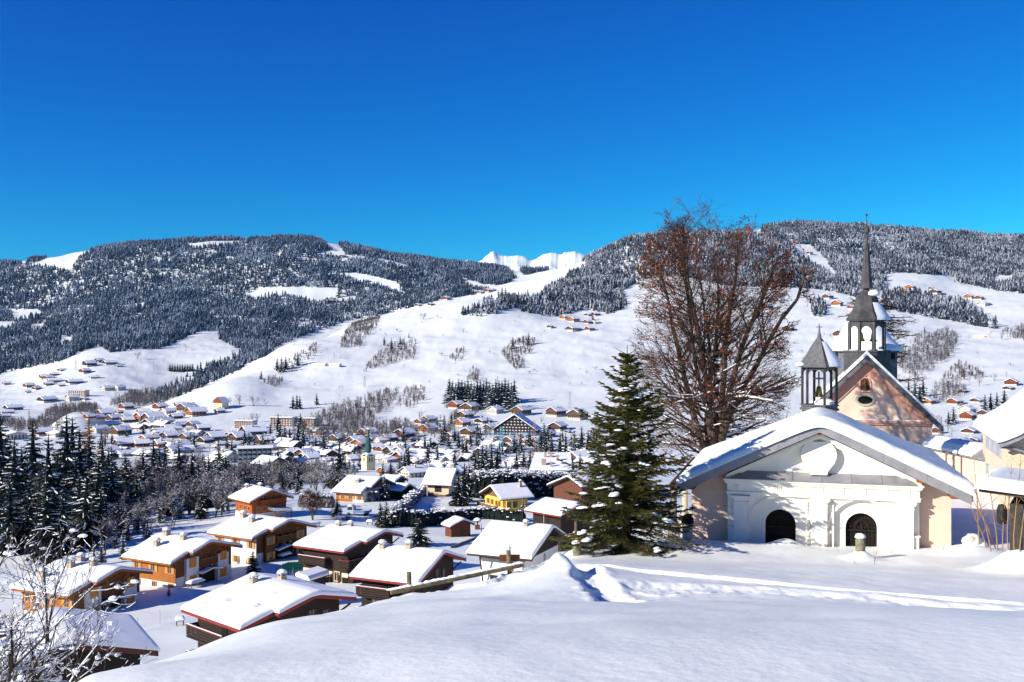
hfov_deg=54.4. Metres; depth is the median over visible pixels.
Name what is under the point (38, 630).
snowy tree
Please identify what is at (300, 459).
chalet
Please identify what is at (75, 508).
spruce
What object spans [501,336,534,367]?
thicket
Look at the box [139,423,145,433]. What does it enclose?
spruce
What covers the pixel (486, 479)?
hedge
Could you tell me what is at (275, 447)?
chalet
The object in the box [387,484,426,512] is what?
hedge
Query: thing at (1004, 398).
spruce
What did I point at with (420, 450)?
chalet
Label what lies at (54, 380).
chalet
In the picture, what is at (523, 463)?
spruce
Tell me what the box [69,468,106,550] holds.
spruce
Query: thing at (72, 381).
chalet
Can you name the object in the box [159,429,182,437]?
chalet
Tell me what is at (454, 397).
spruce
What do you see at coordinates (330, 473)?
bare tree
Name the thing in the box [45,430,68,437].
chalet
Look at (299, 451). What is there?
chalet
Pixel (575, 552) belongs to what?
standing stone
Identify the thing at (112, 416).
chalet
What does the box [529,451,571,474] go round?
town house
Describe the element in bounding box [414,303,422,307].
chalet
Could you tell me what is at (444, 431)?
spruce
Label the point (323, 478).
bare tree
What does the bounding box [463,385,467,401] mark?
spruce
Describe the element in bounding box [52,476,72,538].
spruce
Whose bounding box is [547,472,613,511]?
barn
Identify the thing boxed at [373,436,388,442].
chalet
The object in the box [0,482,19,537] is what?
spruce
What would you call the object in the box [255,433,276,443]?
chalet
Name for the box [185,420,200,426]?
chalet
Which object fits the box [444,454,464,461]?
chalet
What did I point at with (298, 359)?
spruce
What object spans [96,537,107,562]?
spruce
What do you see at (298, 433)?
spruce
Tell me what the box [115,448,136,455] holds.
chalet
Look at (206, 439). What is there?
chalet
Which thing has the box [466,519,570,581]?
white house
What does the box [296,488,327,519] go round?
beech tree
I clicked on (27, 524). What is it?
spruce
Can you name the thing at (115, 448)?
chalet
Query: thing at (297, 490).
spruce
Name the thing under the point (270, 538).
window
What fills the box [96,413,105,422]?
chalet
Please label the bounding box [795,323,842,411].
bell turret
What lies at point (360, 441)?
chalet
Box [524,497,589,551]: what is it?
brown chalet
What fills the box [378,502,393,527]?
spruce
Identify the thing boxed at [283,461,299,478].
bare tree
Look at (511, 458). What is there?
chalet
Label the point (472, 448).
chalet
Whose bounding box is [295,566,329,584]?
lean to shed
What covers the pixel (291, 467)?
bare tree
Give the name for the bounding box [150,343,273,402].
conifer forest
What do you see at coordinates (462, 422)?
chalet
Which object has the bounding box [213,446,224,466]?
spruce
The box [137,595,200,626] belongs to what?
wire fence
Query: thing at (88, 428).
larch
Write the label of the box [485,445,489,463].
spruce
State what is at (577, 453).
chalet
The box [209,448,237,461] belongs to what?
chalet
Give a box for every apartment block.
[67,389,88,396]
[233,418,257,427]
[237,444,272,464]
[269,415,296,426]
[295,416,319,426]
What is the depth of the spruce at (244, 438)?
959.04 m
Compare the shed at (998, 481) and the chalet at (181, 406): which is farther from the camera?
the chalet at (181, 406)
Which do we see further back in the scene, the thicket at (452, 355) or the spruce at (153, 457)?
the thicket at (452, 355)
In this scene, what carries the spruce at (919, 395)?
on the ground
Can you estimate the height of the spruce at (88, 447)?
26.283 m
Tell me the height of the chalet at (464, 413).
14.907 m
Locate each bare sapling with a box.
[964,503,986,547]
[968,451,985,543]
[968,475,990,551]
[969,495,995,548]
[984,472,997,550]
[996,496,1009,551]
[1006,463,1020,549]
[1007,455,1022,548]
[1017,473,1023,549]
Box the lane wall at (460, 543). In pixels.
[451,536,477,547]
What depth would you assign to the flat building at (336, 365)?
1727.14 m
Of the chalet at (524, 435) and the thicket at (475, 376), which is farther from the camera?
the thicket at (475, 376)
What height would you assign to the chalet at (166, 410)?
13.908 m
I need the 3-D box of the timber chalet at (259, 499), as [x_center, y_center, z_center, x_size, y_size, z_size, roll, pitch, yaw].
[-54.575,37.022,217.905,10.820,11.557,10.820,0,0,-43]
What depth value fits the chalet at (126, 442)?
966.50 m
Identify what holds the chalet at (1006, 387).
on the ground
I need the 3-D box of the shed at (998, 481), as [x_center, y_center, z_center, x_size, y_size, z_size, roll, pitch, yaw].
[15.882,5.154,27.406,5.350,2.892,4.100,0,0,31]
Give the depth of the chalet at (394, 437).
1019.07 m
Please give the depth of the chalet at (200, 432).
1060.37 m
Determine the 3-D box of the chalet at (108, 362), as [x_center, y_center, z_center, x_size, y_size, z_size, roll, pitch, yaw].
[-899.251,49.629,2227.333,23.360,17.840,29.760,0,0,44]
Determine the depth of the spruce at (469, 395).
1315.43 m
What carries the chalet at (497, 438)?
on the ground
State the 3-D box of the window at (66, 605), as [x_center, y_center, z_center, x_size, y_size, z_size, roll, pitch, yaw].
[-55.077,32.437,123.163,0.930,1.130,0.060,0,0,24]
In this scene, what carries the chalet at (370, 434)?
on the ground
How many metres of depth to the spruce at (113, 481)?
235.23 m
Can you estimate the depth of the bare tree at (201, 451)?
845.38 m
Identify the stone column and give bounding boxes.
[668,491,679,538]
[679,489,687,526]
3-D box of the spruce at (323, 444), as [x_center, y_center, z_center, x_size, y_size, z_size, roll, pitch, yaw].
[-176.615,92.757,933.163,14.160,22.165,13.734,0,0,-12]
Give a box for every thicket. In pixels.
[263,374,282,386]
[278,342,316,374]
[340,315,380,346]
[364,337,415,370]
[398,384,425,407]
[449,346,464,360]
[466,366,480,380]
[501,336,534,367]
[943,360,983,379]
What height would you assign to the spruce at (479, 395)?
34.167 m
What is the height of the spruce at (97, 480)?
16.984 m
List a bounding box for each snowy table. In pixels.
[175,615,184,625]
[186,577,204,587]
[277,551,291,559]
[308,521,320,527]
[335,515,345,519]
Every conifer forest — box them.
[0,233,548,379]
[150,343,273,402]
[461,218,1023,328]
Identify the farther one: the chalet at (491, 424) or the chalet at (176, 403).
the chalet at (176, 403)
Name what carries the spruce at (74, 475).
on the ground
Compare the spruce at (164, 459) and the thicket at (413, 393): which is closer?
the spruce at (164, 459)
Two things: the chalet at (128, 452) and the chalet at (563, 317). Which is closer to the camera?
the chalet at (128, 452)
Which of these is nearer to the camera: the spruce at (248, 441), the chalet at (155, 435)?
the spruce at (248, 441)
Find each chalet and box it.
[0,408,14,413]
[0,607,160,681]
[2,380,11,384]
[2,403,23,409]
[2,429,28,439]
[9,552,153,612]
[22,382,35,387]
[31,385,41,390]
[34,426,52,436]
[35,395,58,402]
[43,374,54,380]
[43,381,54,386]
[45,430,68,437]
[47,378,61,382]
[50,372,58,375]
[64,378,83,384]
[65,393,79,400]
[78,367,91,373]
[82,359,97,366]
[83,413,96,421]
[89,375,99,378]
[90,424,109,432]
[94,357,104,362]
[95,444,120,452]
[96,408,115,415]
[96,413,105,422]
[100,384,114,390]
[101,359,118,364]
[104,451,119,458]
[105,413,122,420]
[105,419,122,425]
[108,424,133,435]
[112,437,133,447]
[114,384,126,390]
[115,409,124,413]
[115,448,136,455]
[118,402,135,409]
[119,415,135,422]
[121,527,242,587]
[130,423,149,429]
[131,448,157,457]
[133,410,150,421]
[133,438,150,447]
[136,407,150,411]
[138,433,160,439]
[140,411,166,419]
[140,417,159,422]
[150,419,173,427]
[150,426,175,433]
[152,402,168,410]
[152,437,170,447]
[158,407,176,414]
[159,416,175,421]
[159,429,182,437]
[162,423,183,429]
[164,438,186,444]
[166,443,185,453]
[167,451,188,461]
[168,412,183,418]
[173,401,185,407]
[173,420,186,426]
[174,439,193,444]
[175,402,198,412]
[178,431,198,439]
[180,443,195,452]
[180,569,357,651]
[183,405,208,416]
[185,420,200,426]
[189,429,205,437]
[194,423,211,430]
[195,435,214,442]
[204,430,226,441]
[207,510,316,562]
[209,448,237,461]
[213,407,225,413]
[213,440,229,445]
[226,430,253,441]
[228,441,242,447]
[228,482,293,516]
[239,424,268,439]
[252,454,287,465]
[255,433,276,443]
[269,442,278,450]
[273,450,293,456]
[274,435,296,443]
[276,455,293,460]
[277,439,305,449]
[291,456,308,463]
[293,447,315,456]
[293,520,403,583]
[297,451,321,457]
[302,452,320,459]
[304,445,323,448]
[305,459,323,464]
[308,440,325,445]
[314,448,337,456]
[321,455,336,461]
[326,443,337,448]
[327,432,346,441]
[331,475,395,501]
[337,442,364,455]
[343,453,361,460]
[346,434,364,443]
[349,437,373,447]
[349,539,466,606]
[357,426,379,434]
[364,433,379,441]
[371,442,382,449]
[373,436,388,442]
[375,444,387,451]
[375,454,390,460]
[375,465,395,473]
[376,456,398,462]
[381,433,398,441]
[381,444,403,454]
[384,441,407,444]
[391,449,417,461]
[392,443,413,450]
[393,427,417,438]
[397,464,426,477]
[409,447,432,453]
[411,455,425,464]
[413,417,426,423]
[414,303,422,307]
[414,453,440,456]
[415,439,436,448]
[419,422,439,432]
[422,414,436,422]
[422,463,462,496]
[429,454,448,462]
[430,459,458,466]
[432,445,449,448]
[437,465,465,473]
[438,448,458,454]
[441,296,451,300]
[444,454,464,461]
[446,431,459,437]
[448,399,464,408]
[453,417,472,426]
[457,409,474,417]
[458,425,479,435]
[458,453,474,461]
[459,401,480,410]
[459,445,477,453]
[471,445,499,456]
[473,416,493,423]
[480,439,507,446]
[482,422,496,428]
[484,288,491,292]
[485,405,504,413]
[491,435,505,440]
[493,461,520,468]
[495,446,510,452]
[501,434,518,442]
[505,440,518,448]
[507,457,528,465]
[510,404,532,415]
[516,432,527,436]
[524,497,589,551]
[539,429,556,436]
[545,405,567,416]
[547,420,568,430]
[559,314,569,319]
[564,325,582,331]
[566,408,588,419]
[567,316,579,321]
[568,445,591,450]
[570,448,594,461]
[574,456,599,464]
[582,319,592,323]
[585,326,594,330]
[590,312,600,315]
[782,324,794,331]
[822,293,833,298]
[830,299,843,306]
[832,329,840,336]
[904,284,916,289]
[922,396,936,404]
[929,288,941,294]
[932,427,944,433]
[945,396,964,404]
[957,404,976,412]
[958,410,977,419]
[960,426,978,433]
[963,293,973,298]
[969,396,983,402]
[969,436,980,441]
[973,295,984,299]
[976,301,991,306]
[977,408,988,414]
[1001,385,1014,389]
[1003,377,1019,385]
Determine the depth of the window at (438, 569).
118.87 m
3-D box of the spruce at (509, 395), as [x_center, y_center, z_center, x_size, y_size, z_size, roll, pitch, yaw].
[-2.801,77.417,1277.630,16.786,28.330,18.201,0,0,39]
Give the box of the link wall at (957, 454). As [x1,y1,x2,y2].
[922,435,984,489]
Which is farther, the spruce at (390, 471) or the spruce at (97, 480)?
the spruce at (390, 471)
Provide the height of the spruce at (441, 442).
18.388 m
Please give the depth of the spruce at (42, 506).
199.61 m
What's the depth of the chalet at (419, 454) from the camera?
769.33 m
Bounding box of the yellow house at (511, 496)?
[476,479,534,510]
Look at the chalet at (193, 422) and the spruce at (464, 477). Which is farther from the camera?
the chalet at (193, 422)
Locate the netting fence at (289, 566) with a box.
[282,560,302,570]
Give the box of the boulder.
[961,533,988,546]
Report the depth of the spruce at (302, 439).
952.56 m
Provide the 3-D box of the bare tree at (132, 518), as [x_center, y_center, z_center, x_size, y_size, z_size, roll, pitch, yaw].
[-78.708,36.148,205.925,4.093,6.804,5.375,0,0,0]
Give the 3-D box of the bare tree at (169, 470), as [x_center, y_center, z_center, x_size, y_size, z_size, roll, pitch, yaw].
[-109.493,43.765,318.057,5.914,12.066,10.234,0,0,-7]
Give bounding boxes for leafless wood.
[1,398,101,430]
[3,461,238,515]
[109,379,200,406]
[235,458,328,486]
[292,386,420,440]
[416,403,483,433]
[897,326,958,376]
[928,322,1023,402]
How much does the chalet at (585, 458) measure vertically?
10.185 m
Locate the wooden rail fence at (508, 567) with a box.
[387,545,523,594]
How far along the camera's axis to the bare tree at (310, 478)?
358.11 m
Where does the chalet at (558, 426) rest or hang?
on the ground
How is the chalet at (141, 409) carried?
on the ground
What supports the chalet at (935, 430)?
on the ground
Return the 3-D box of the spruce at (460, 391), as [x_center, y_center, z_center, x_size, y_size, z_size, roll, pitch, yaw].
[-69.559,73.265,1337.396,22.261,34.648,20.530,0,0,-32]
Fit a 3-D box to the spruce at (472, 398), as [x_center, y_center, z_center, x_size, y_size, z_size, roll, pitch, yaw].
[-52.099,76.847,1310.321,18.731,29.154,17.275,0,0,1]
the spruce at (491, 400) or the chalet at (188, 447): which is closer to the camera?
the chalet at (188, 447)
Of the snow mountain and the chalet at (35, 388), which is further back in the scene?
the snow mountain
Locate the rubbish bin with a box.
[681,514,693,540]
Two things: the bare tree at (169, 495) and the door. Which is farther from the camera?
the bare tree at (169, 495)
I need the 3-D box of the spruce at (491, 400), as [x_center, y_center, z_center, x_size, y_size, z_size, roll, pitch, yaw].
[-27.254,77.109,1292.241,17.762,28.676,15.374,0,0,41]
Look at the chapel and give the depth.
34.62 m
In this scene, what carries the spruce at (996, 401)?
on the ground
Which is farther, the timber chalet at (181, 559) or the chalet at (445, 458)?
the chalet at (445, 458)
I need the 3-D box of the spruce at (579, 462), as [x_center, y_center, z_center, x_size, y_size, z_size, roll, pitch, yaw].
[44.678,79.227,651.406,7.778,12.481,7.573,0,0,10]
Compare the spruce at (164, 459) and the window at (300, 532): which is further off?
the spruce at (164, 459)
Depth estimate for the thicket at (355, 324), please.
2122.86 m
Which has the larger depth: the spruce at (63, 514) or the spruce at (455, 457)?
the spruce at (455, 457)
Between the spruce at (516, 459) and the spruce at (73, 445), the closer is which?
the spruce at (73, 445)
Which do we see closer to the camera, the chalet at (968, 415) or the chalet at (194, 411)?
the chalet at (968, 415)
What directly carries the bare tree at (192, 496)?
on the ground
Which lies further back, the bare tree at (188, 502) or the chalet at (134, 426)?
the chalet at (134, 426)
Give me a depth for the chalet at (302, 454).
850.14 m
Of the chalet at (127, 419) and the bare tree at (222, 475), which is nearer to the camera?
the bare tree at (222, 475)
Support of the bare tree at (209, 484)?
on the ground
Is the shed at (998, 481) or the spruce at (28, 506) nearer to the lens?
the shed at (998, 481)
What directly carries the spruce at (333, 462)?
on the ground
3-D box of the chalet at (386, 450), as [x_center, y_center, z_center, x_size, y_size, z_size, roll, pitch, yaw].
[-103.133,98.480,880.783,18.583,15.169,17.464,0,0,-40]
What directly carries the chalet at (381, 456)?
on the ground
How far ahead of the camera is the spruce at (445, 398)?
1336.66 m
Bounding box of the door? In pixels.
[381,583,387,593]
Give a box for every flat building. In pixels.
[312,363,327,365]
[329,364,341,366]
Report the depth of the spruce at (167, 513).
227.33 m
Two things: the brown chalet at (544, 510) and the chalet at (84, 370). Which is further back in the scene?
the chalet at (84, 370)
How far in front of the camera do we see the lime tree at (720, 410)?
53.64 m
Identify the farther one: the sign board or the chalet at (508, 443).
the chalet at (508, 443)
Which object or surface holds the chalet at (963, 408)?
on the ground
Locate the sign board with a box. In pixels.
[499,554,519,560]
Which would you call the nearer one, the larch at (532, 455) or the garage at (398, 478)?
the garage at (398, 478)
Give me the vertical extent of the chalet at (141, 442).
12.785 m
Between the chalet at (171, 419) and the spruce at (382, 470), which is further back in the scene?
the chalet at (171, 419)
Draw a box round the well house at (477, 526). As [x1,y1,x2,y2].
[474,518,480,529]
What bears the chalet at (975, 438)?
on the ground
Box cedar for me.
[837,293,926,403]
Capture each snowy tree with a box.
[0,504,157,681]
[1,570,65,681]
[1,644,115,681]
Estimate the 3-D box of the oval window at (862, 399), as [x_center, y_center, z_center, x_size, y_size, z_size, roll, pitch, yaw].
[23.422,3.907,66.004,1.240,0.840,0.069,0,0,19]
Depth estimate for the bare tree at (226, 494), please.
232.73 m
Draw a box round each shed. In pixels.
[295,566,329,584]
[974,467,1023,550]
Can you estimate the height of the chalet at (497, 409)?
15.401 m
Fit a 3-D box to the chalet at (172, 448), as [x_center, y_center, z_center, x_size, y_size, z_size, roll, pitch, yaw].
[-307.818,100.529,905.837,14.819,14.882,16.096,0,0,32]
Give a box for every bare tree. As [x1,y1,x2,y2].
[12,494,25,510]
[52,517,87,545]
[93,516,117,552]
[94,499,130,517]
[103,427,110,437]
[104,522,122,535]
[106,501,134,535]
[121,504,138,527]
[128,501,154,533]
[132,499,155,527]
[139,519,155,535]
[144,486,180,519]
[149,499,165,518]
[151,517,171,531]
[152,485,185,503]
[158,460,175,478]
[160,500,182,532]
[164,471,186,492]
[167,472,231,504]
[167,507,180,525]
[171,476,211,514]
[178,485,191,508]
[181,448,208,469]
[189,445,205,452]
[196,471,242,509]
[198,460,227,478]
[206,483,233,515]
[210,491,233,516]
[212,478,236,511]
[212,487,230,512]
[215,472,234,484]
[216,468,230,502]
[217,470,236,485]
[217,484,234,510]
[267,470,296,487]
[281,460,298,473]
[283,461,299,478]
[300,469,328,490]
[303,473,316,487]
[306,460,318,482]
[311,458,327,471]
[315,461,330,483]
[318,473,331,487]
[320,464,345,488]
[355,448,364,463]
[951,375,961,384]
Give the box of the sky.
[0,0,1023,261]
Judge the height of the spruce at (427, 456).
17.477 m
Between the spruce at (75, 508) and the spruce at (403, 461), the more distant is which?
the spruce at (403, 461)
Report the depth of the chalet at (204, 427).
1120.84 m
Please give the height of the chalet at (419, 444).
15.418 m
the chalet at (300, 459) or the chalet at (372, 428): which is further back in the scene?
the chalet at (372, 428)
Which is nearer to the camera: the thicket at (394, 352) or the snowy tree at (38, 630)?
the snowy tree at (38, 630)
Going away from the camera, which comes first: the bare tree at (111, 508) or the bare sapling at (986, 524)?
the bare sapling at (986, 524)
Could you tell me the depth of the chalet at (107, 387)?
1886.28 m
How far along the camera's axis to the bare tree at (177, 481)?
270.86 m
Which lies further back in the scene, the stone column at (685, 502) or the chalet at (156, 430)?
the chalet at (156, 430)
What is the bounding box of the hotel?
[491,412,541,435]
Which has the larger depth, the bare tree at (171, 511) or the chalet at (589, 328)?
the chalet at (589, 328)
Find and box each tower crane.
[493,427,537,451]
[533,420,535,435]
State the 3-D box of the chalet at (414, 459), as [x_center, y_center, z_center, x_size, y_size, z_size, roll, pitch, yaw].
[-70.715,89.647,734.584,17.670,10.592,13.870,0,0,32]
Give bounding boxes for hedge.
[297,492,334,507]
[331,510,349,519]
[368,490,377,501]
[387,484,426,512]
[390,508,449,526]
[446,505,525,521]
[467,468,533,498]
[525,470,576,497]
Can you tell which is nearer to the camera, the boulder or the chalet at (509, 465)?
the boulder
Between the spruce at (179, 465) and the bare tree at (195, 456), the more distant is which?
the bare tree at (195, 456)
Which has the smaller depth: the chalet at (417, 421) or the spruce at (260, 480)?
the spruce at (260, 480)
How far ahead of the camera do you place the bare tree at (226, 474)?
283.07 m
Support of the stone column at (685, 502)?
on the ground
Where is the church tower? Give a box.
[361,426,375,469]
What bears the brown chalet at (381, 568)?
on the ground
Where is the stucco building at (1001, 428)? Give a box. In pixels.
[973,388,1023,509]
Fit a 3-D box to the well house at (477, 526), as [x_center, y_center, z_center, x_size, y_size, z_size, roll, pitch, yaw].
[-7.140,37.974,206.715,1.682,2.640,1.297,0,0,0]
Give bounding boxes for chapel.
[670,407,977,548]
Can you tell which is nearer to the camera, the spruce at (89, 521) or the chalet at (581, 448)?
the spruce at (89, 521)
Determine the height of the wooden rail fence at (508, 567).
1.500 m
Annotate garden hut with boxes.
[441,515,474,536]
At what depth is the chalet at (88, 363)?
2182.65 m
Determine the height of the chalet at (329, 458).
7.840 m
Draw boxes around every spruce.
[0,411,12,470]
[0,424,7,472]
[0,436,34,521]
[0,451,8,502]
[0,474,30,556]
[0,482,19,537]
[3,440,12,470]
[8,446,34,496]
[16,480,41,549]
[17,421,45,479]
[17,511,36,552]
[23,434,69,516]
[23,477,67,566]
[32,475,55,541]
[50,414,90,502]
[51,451,61,483]
[51,490,77,555]
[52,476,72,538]
[58,416,91,471]
[65,453,84,506]
[66,473,84,529]
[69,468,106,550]
[72,429,95,493]
[82,432,97,471]
[89,456,113,516]
[89,544,101,562]
[91,436,107,473]
[93,485,112,541]
[96,430,106,447]
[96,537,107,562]
[101,446,121,502]
[101,447,120,471]
[103,458,126,516]
[109,494,126,536]
[109,522,121,547]
[117,453,135,488]
[117,530,128,559]
[120,459,134,500]
[121,514,132,539]
[122,481,133,524]
[125,472,150,523]
[129,482,150,523]
[131,507,141,533]
[133,448,155,501]
[138,465,155,503]
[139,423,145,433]
[142,517,152,540]
[145,437,161,471]
[151,459,162,496]
[153,446,166,471]
[155,500,164,523]
[160,442,172,473]
[160,463,171,488]
[160,479,177,516]
[170,439,187,482]
[174,470,183,501]
[175,450,208,509]
[175,494,184,518]
[186,461,211,509]
[190,433,197,446]
[193,487,210,519]
[200,458,205,474]
[202,454,215,478]
[206,465,217,506]
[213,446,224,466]
[213,451,224,478]
[217,455,237,492]
[228,440,236,451]
[231,464,241,491]
[240,429,247,445]
[240,462,250,486]
[244,432,251,444]
[244,552,261,572]
[248,466,251,481]
[257,472,265,486]
[259,434,265,444]
[267,423,273,433]
[273,415,280,430]
[274,359,279,370]
[276,423,283,437]
[277,357,284,372]
[278,471,287,492]
[280,426,288,437]
[281,465,291,485]
[282,356,289,368]
[283,458,294,479]
[286,472,293,489]
[289,395,295,408]
[291,479,300,493]
[293,422,301,439]
[293,463,302,488]
[294,353,300,365]
[294,396,299,408]
[295,414,303,426]
[297,427,308,445]
[317,429,329,448]
[325,455,335,486]
[327,437,349,488]
[328,498,341,517]
[336,287,341,297]
[372,502,383,526]
[376,476,391,500]
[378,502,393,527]
[380,462,385,475]
[386,462,395,474]
[399,426,406,441]
[401,452,410,466]
[405,445,414,465]
[406,518,432,546]
[421,436,427,448]
[421,445,432,464]
[427,437,434,448]
[433,448,441,459]
[436,422,448,442]
[437,431,445,445]
[442,385,449,406]
[442,433,451,447]
[445,385,453,407]
[448,473,468,506]
[451,388,458,400]
[451,429,457,441]
[452,450,461,465]
[454,432,460,447]
[455,386,462,399]
[457,437,464,450]
[458,383,464,398]
[459,462,474,502]
[462,437,470,452]
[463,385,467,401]
[464,379,469,392]
[464,386,471,402]
[466,464,474,496]
[467,431,473,443]
[469,389,476,402]
[471,449,479,475]
[472,422,479,437]
[472,431,480,446]
[474,387,481,406]
[476,385,483,407]
[477,428,484,439]
[477,445,489,469]
[481,387,490,408]
[481,389,486,407]
[482,442,496,474]
[483,378,491,394]
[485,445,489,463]
[488,391,495,406]
[492,388,500,405]
[493,447,503,469]
[495,385,501,405]
[499,388,505,407]
[499,444,506,455]
[500,387,508,409]
[501,380,506,396]
[504,391,511,410]
[506,392,516,409]
[509,435,518,452]
[510,380,521,403]
[513,450,519,463]
[516,432,526,450]
[519,498,524,511]
[520,449,527,466]
[524,425,535,446]
[525,452,532,469]
[535,431,543,449]
[539,423,549,441]
[540,430,549,451]
[546,426,550,441]
[546,431,558,451]
[548,345,709,557]
[555,433,563,451]
[560,435,571,451]
[570,430,579,450]
[576,428,586,445]
[576,455,583,468]
[583,431,592,449]
[910,381,917,398]
[915,384,924,401]
[920,380,928,396]
[944,412,952,424]
[950,407,959,422]
[980,397,989,409]
[987,393,995,409]
[993,396,1000,405]
[998,390,1008,402]
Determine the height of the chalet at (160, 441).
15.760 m
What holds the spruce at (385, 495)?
on the ground
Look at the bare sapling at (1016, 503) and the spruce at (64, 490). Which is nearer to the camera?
the bare sapling at (1016, 503)
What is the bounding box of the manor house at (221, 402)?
[213,396,228,408]
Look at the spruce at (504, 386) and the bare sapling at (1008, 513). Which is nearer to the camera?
the bare sapling at (1008, 513)
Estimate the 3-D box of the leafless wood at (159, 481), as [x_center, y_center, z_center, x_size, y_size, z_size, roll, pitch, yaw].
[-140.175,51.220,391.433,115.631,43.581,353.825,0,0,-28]
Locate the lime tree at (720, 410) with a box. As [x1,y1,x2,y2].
[625,190,815,474]
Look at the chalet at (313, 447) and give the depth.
911.59 m
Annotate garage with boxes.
[382,474,407,482]
[389,482,415,499]
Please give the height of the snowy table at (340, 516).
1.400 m
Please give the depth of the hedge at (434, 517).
208.45 m
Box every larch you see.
[81,415,95,451]
[101,432,108,445]
[525,440,553,460]
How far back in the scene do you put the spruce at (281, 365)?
1696.80 m
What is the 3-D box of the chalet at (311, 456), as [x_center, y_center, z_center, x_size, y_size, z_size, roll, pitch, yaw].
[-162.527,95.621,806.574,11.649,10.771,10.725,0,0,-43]
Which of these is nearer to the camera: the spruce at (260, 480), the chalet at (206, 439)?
the spruce at (260, 480)
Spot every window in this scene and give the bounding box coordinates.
[64,598,68,607]
[134,561,138,566]
[167,566,171,573]
[221,627,227,636]
[268,551,272,560]
[269,536,272,544]
[298,529,302,537]
[309,608,315,615]
[323,608,329,613]
[342,577,347,582]
[435,486,441,491]
[436,568,439,577]
[513,501,517,507]
[855,394,874,405]
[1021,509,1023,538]
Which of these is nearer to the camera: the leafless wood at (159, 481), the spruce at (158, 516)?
the spruce at (158, 516)
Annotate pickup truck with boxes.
[345,504,371,515]
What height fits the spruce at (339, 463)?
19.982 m
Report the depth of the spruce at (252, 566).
151.56 m
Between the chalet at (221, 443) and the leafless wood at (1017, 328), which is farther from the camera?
the leafless wood at (1017, 328)
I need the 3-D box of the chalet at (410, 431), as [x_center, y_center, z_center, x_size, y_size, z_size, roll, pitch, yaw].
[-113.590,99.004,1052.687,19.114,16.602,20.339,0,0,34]
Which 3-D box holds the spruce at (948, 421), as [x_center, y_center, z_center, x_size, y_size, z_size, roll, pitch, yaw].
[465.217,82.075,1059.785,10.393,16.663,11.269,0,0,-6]
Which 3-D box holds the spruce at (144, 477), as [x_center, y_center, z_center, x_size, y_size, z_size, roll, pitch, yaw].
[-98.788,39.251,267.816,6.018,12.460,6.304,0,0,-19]
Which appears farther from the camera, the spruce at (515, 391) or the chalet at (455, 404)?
the spruce at (515, 391)
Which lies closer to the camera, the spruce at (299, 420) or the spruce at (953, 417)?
the spruce at (953, 417)
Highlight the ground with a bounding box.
[0,227,1023,681]
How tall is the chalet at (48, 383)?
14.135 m
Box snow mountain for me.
[465,251,584,270]
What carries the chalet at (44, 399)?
on the ground
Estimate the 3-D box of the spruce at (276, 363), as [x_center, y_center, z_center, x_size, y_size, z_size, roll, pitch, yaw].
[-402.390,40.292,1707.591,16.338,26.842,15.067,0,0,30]
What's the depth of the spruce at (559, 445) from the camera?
843.30 m
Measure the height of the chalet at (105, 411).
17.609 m
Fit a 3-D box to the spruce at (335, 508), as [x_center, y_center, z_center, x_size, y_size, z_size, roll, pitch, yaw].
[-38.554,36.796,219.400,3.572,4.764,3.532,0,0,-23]
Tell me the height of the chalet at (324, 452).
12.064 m
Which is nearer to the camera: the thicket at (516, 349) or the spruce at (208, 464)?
the spruce at (208, 464)
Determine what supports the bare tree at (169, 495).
on the ground
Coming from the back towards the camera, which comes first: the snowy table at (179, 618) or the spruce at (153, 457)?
the spruce at (153, 457)
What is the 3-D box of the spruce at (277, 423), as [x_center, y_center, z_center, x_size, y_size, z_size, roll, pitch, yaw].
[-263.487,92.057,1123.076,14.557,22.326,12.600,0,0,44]
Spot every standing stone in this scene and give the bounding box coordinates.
[572,540,581,555]
[855,533,865,551]
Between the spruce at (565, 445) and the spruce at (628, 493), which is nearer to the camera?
the spruce at (628, 493)
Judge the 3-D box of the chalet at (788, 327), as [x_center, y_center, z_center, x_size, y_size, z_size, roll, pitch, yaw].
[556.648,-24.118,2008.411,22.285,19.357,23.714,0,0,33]
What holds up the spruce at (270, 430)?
on the ground
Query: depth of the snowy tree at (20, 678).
21.21 m
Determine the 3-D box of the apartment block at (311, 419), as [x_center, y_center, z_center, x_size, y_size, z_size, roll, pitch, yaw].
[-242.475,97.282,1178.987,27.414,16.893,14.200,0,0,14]
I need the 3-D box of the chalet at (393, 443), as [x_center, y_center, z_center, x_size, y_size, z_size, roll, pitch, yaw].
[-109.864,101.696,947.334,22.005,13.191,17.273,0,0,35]
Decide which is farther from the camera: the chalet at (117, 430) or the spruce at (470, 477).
the chalet at (117, 430)
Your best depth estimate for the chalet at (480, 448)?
855.77 m
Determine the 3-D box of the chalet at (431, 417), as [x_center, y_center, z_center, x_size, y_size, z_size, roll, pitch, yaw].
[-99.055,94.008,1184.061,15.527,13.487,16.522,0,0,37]
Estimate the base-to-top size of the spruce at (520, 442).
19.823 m
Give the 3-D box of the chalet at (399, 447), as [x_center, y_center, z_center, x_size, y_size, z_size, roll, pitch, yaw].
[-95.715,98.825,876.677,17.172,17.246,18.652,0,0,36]
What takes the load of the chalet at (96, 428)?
on the ground
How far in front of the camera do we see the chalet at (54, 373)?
2145.01 m
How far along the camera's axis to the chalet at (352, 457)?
801.61 m
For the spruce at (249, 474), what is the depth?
456.30 m
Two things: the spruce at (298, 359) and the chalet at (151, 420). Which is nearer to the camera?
the chalet at (151, 420)
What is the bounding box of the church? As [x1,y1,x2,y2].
[801,214,944,445]

